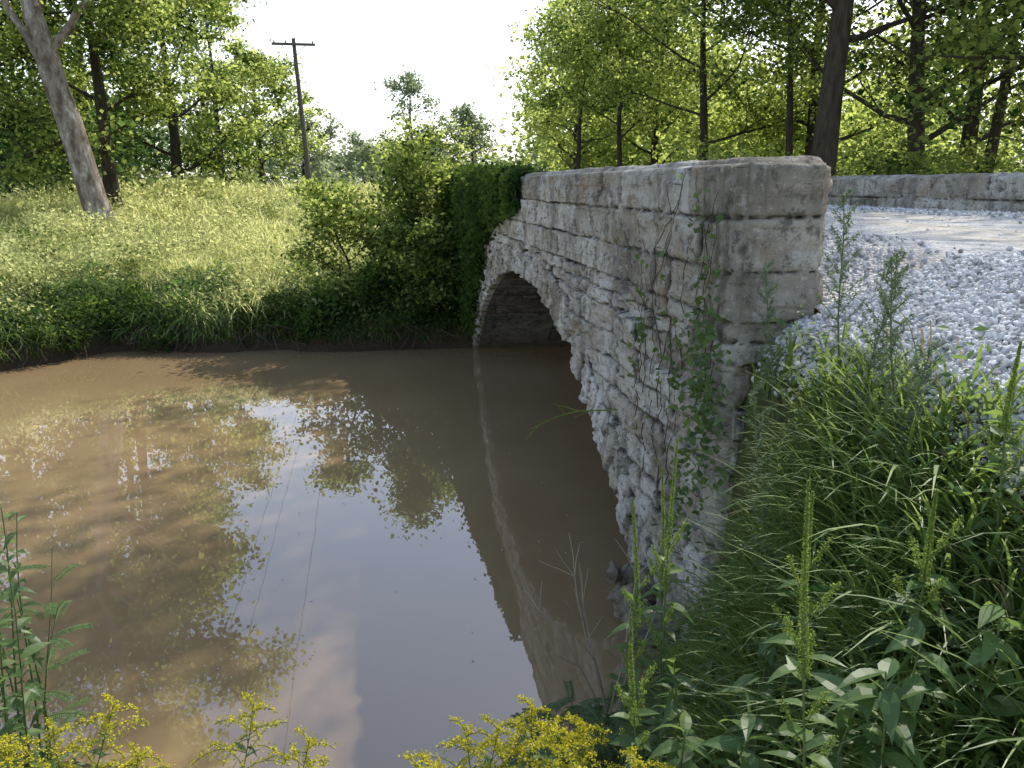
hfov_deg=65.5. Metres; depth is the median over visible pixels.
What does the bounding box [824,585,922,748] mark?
broadleaf weed
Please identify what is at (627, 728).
broadleaf weed
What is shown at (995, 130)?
locust tree
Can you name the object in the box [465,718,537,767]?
goldenrod plant
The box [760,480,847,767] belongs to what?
ragweed plant
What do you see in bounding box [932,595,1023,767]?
broadleaf weed
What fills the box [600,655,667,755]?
partridge pea plant
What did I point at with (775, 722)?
broadleaf weed
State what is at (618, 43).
maple tree
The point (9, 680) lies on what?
broadleaf weed
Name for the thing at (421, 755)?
goldenrod plant
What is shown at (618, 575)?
fallen rubble
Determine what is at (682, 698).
broadleaf weed
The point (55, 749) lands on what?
goldenrod plant
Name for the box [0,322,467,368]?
exposed roots
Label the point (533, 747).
partridge pea plant
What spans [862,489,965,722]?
ragweed plant
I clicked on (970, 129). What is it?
walnut tree
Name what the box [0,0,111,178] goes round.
elm tree
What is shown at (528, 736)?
goldenrod plant
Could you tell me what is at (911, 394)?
mugwort plant
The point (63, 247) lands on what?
meadow scrub
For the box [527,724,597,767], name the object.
partridge pea plant
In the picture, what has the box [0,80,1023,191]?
distant tree line
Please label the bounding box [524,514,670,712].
dead twigs
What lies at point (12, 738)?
goldenrod plant
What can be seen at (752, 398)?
mugwort plant
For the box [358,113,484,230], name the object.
box elder shrub
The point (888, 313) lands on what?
mugwort plant
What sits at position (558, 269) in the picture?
stone arch bridge
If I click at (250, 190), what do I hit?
meadow goldenrod
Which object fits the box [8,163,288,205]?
field edge brush
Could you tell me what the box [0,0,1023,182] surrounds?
sky
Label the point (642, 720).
broadleaf weed
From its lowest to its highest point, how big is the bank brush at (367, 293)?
2.575 m
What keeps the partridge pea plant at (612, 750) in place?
on the ground at (344, 345)
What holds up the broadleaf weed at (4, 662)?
on the ground at (344, 345)
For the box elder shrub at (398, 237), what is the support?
on the ground at (344, 345)
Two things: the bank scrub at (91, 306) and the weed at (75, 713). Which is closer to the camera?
the weed at (75, 713)
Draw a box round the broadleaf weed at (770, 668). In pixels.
[736,633,792,762]
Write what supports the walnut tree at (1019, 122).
on the ground at (344, 345)
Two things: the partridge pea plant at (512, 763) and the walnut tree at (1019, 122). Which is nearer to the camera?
the partridge pea plant at (512, 763)
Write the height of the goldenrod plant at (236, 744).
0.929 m
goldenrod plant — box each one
[0,733,36,767]
[0,733,51,767]
[17,717,113,767]
[44,688,149,767]
[98,742,175,767]
[189,692,290,767]
[265,725,338,767]
[398,751,435,767]
[413,749,449,767]
[425,715,498,767]
[444,713,526,767]
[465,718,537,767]
[492,694,578,767]
[513,715,592,767]
[524,713,622,767]
[531,711,623,767]
[618,746,666,767]
[656,762,674,767]
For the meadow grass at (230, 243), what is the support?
on the ground at (344, 345)
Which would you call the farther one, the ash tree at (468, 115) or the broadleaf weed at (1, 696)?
the ash tree at (468, 115)
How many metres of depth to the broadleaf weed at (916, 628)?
1.99 m
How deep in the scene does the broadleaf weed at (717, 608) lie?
3.68 m
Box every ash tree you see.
[324,129,385,187]
[370,64,456,170]
[395,124,463,184]
[432,100,503,167]
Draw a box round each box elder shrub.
[263,171,414,305]
[320,121,465,301]
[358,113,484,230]
[362,209,473,332]
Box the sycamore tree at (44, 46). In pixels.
[0,0,178,228]
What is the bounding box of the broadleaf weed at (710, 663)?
[691,636,726,721]
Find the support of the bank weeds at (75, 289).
on the ground at (344, 345)
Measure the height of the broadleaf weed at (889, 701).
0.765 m
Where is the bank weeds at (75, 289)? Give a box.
[0,236,473,363]
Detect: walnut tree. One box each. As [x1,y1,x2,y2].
[607,0,1023,175]
[817,0,1023,172]
[949,90,1023,131]
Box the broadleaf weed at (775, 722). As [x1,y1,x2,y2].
[717,674,783,767]
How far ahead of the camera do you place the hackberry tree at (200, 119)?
45.99 m
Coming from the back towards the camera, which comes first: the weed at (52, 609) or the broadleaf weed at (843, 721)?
the weed at (52, 609)
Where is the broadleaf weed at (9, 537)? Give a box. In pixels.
[3,512,51,747]
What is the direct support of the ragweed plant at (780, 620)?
on the ground at (344, 345)
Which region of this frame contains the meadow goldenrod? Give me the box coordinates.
[123,177,390,205]
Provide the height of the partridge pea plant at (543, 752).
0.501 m
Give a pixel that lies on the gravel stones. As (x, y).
(955, 301)
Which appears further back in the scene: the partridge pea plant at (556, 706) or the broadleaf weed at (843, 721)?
the partridge pea plant at (556, 706)
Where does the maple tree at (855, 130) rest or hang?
on the ground at (344, 345)
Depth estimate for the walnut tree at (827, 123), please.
18.62 m
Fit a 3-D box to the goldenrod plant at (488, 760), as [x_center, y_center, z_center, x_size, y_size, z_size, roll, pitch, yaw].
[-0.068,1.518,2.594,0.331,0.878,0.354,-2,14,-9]
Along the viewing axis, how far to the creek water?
6.86 m
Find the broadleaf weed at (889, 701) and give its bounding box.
[823,657,933,767]
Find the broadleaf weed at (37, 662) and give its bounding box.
[0,551,57,765]
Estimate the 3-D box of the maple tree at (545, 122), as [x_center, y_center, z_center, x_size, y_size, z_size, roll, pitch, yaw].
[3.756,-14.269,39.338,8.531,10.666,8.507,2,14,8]
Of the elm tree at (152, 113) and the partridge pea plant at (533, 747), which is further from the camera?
the elm tree at (152, 113)
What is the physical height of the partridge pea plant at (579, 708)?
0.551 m
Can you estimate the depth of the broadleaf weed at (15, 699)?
3.10 m
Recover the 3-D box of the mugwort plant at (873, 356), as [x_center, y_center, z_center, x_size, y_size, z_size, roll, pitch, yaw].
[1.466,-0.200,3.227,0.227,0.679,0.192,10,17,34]
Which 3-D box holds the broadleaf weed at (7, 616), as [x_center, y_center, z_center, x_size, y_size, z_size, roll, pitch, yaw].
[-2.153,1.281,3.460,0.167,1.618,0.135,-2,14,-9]
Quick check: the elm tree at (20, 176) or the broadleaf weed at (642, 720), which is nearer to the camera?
the broadleaf weed at (642, 720)
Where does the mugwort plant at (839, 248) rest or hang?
on the ground at (344, 345)
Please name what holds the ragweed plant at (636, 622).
on the ground at (344, 345)
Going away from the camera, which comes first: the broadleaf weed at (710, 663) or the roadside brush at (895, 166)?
the broadleaf weed at (710, 663)
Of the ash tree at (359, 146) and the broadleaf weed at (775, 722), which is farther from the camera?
the ash tree at (359, 146)
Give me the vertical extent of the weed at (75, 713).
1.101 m
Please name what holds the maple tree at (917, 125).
on the ground at (344, 345)
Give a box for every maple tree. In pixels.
[497,0,672,169]
[503,0,653,170]
[527,0,730,166]
[537,0,866,160]
[540,0,731,165]
[659,0,1023,156]
[699,0,1023,171]
[795,0,1023,135]
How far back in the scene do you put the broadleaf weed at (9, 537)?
3.62 m
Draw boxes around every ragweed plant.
[607,498,658,764]
[608,611,662,767]
[633,466,689,761]
[643,438,694,760]
[757,490,835,767]
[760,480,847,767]
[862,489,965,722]
[956,341,1023,564]
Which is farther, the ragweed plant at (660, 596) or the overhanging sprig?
the overhanging sprig
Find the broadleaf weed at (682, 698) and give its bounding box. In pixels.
[676,680,707,756]
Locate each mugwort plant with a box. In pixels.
[739,378,793,625]
[755,256,794,463]
[815,187,865,374]
[842,250,912,399]
[860,336,942,507]
[864,247,924,430]
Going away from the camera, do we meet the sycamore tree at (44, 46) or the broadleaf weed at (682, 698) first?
the broadleaf weed at (682, 698)
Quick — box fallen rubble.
[606,560,684,658]
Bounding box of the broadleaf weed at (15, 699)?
[0,565,50,767]
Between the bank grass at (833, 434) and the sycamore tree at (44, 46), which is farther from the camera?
the sycamore tree at (44, 46)
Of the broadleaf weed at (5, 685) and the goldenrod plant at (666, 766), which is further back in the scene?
the broadleaf weed at (5, 685)
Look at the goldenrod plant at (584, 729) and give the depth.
2.60 m
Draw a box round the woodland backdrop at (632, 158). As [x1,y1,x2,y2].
[477,0,1023,175]
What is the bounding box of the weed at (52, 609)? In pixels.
[0,563,93,767]
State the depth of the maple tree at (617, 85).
30.11 m
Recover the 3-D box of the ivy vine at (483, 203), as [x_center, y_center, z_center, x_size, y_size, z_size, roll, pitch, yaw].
[-0.624,-2.154,13.748,1.107,3.724,8.217,-2,14,-9]
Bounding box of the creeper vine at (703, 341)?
[616,172,731,590]
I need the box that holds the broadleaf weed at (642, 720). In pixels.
[639,715,657,754]
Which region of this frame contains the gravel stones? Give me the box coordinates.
[751,204,1023,495]
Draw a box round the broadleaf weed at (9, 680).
[0,581,33,759]
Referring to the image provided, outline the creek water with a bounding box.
[0,345,651,767]
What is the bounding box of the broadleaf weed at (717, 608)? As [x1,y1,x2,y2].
[713,581,734,646]
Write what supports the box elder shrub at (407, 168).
on the ground at (344, 345)
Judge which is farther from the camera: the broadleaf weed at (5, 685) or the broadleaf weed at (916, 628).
the broadleaf weed at (5, 685)
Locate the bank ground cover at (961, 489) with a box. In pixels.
[17,299,1023,767]
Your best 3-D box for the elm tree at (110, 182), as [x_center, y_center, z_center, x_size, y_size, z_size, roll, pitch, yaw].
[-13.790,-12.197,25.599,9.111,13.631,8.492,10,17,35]
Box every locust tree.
[636,0,888,155]
[854,0,1017,172]
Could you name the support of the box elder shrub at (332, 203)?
on the ground at (344, 345)
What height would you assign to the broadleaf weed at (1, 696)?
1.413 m
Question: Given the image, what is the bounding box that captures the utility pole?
[271,38,314,182]
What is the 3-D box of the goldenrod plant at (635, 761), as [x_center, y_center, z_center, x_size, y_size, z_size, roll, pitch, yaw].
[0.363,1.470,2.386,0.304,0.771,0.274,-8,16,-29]
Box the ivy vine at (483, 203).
[434,149,547,343]
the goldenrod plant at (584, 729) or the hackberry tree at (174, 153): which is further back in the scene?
the hackberry tree at (174, 153)
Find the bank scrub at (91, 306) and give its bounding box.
[0,274,348,353]
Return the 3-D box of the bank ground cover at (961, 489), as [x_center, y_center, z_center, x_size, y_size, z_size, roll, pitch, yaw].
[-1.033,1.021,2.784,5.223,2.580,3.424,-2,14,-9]
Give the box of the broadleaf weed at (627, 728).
[614,725,639,767]
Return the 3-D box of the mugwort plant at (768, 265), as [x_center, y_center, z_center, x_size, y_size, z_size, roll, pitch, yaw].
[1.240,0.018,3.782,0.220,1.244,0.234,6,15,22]
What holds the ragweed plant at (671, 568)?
on the ground at (344, 345)
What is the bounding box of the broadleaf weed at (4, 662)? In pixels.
[0,559,27,767]
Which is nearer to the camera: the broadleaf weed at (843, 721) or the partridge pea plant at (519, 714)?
the broadleaf weed at (843, 721)
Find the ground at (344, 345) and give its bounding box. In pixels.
[0,187,1023,767]
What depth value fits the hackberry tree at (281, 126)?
58.22 m
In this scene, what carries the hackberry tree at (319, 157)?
on the ground at (344, 345)
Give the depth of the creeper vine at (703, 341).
4.37 m
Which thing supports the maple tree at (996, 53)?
on the ground at (344, 345)
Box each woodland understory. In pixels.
[0,4,208,199]
[534,36,1023,175]
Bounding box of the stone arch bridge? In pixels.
[472,155,1023,642]
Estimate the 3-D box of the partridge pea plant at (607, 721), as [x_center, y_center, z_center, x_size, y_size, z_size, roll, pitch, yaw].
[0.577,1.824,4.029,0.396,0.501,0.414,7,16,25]
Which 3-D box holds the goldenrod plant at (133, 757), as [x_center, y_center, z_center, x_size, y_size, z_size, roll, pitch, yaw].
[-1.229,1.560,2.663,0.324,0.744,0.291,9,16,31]
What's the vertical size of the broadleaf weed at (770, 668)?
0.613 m
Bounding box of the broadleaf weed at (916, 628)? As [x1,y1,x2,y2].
[872,612,959,767]
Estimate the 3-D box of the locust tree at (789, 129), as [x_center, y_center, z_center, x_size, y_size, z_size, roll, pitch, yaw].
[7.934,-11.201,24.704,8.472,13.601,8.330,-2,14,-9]
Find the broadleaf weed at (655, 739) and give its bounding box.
[646,683,679,767]
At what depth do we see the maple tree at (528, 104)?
49.70 m
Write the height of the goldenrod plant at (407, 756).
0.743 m
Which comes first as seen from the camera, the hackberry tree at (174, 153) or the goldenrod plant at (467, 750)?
the goldenrod plant at (467, 750)
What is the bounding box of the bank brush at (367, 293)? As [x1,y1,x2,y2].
[267,206,464,344]
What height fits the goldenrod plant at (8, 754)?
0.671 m
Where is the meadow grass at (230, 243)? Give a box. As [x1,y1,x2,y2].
[0,174,472,350]
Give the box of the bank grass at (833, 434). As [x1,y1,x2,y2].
[233,300,1023,767]
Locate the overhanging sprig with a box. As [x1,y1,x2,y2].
[526,403,617,439]
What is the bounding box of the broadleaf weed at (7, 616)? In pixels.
[0,505,32,767]
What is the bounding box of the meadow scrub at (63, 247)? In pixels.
[0,179,436,287]
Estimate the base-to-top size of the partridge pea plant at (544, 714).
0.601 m
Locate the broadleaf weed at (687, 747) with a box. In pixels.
[646,711,712,767]
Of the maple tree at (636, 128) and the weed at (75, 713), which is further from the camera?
the maple tree at (636, 128)
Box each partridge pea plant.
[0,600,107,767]
[494,722,574,767]
[500,758,561,767]
[502,707,583,764]
[505,701,574,763]
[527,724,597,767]
[533,680,607,767]
[537,748,554,766]
[554,682,639,762]
[561,703,619,767]
[563,704,617,767]
[566,696,637,767]
[587,693,652,760]
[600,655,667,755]
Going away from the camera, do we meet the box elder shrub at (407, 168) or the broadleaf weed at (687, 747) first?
the broadleaf weed at (687, 747)
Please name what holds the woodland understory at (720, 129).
on the ground at (344, 345)
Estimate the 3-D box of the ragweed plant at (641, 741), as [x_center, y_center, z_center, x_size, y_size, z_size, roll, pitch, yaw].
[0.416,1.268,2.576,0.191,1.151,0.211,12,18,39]
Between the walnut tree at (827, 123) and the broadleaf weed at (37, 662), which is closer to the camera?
the broadleaf weed at (37, 662)
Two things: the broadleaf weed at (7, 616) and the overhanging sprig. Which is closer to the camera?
the broadleaf weed at (7, 616)
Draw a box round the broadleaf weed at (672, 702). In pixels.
[657,657,700,765]
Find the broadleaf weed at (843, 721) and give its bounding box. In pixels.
[797,672,900,767]
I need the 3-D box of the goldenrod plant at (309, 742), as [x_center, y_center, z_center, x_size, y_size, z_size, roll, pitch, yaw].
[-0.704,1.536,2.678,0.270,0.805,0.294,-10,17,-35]
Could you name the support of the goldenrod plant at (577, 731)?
on the ground at (344, 345)
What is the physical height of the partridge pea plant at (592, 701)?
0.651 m
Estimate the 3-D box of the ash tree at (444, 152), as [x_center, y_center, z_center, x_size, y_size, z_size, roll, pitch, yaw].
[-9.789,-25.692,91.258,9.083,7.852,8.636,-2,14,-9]
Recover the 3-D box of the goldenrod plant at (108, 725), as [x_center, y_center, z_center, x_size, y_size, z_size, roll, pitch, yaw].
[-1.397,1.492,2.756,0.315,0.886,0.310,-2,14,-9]
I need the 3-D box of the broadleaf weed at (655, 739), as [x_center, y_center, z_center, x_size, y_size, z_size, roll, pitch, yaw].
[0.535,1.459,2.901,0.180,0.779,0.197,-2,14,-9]
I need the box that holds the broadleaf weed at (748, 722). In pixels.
[699,688,788,767]
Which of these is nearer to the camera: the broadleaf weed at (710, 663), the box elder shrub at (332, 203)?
the broadleaf weed at (710, 663)
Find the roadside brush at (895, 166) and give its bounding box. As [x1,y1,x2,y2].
[651,116,1023,175]
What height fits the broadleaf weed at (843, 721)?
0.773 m
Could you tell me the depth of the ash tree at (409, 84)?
66.90 m
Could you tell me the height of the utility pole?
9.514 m
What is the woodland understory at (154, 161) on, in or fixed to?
on the ground at (344, 345)
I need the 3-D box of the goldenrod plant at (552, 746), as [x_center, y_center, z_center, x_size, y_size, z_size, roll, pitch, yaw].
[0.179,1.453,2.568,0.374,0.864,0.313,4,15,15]
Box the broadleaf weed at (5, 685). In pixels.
[0,620,24,766]
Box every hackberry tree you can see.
[49,0,270,182]
[115,0,315,186]
[180,34,334,187]
[250,102,348,185]
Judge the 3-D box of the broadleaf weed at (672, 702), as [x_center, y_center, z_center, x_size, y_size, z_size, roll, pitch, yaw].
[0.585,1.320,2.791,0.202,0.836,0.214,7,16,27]
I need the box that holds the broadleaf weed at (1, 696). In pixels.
[0,691,10,761]
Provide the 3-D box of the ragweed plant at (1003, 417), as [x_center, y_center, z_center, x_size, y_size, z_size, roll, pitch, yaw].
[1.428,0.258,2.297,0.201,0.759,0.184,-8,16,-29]
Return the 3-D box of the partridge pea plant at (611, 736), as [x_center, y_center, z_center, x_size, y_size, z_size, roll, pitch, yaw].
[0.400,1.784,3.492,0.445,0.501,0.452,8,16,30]
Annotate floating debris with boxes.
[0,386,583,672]
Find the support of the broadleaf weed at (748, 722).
on the ground at (344, 345)
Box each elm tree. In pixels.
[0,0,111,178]
[0,0,174,199]
[0,0,200,174]
[0,0,234,209]
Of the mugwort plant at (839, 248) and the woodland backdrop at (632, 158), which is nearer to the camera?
the mugwort plant at (839, 248)

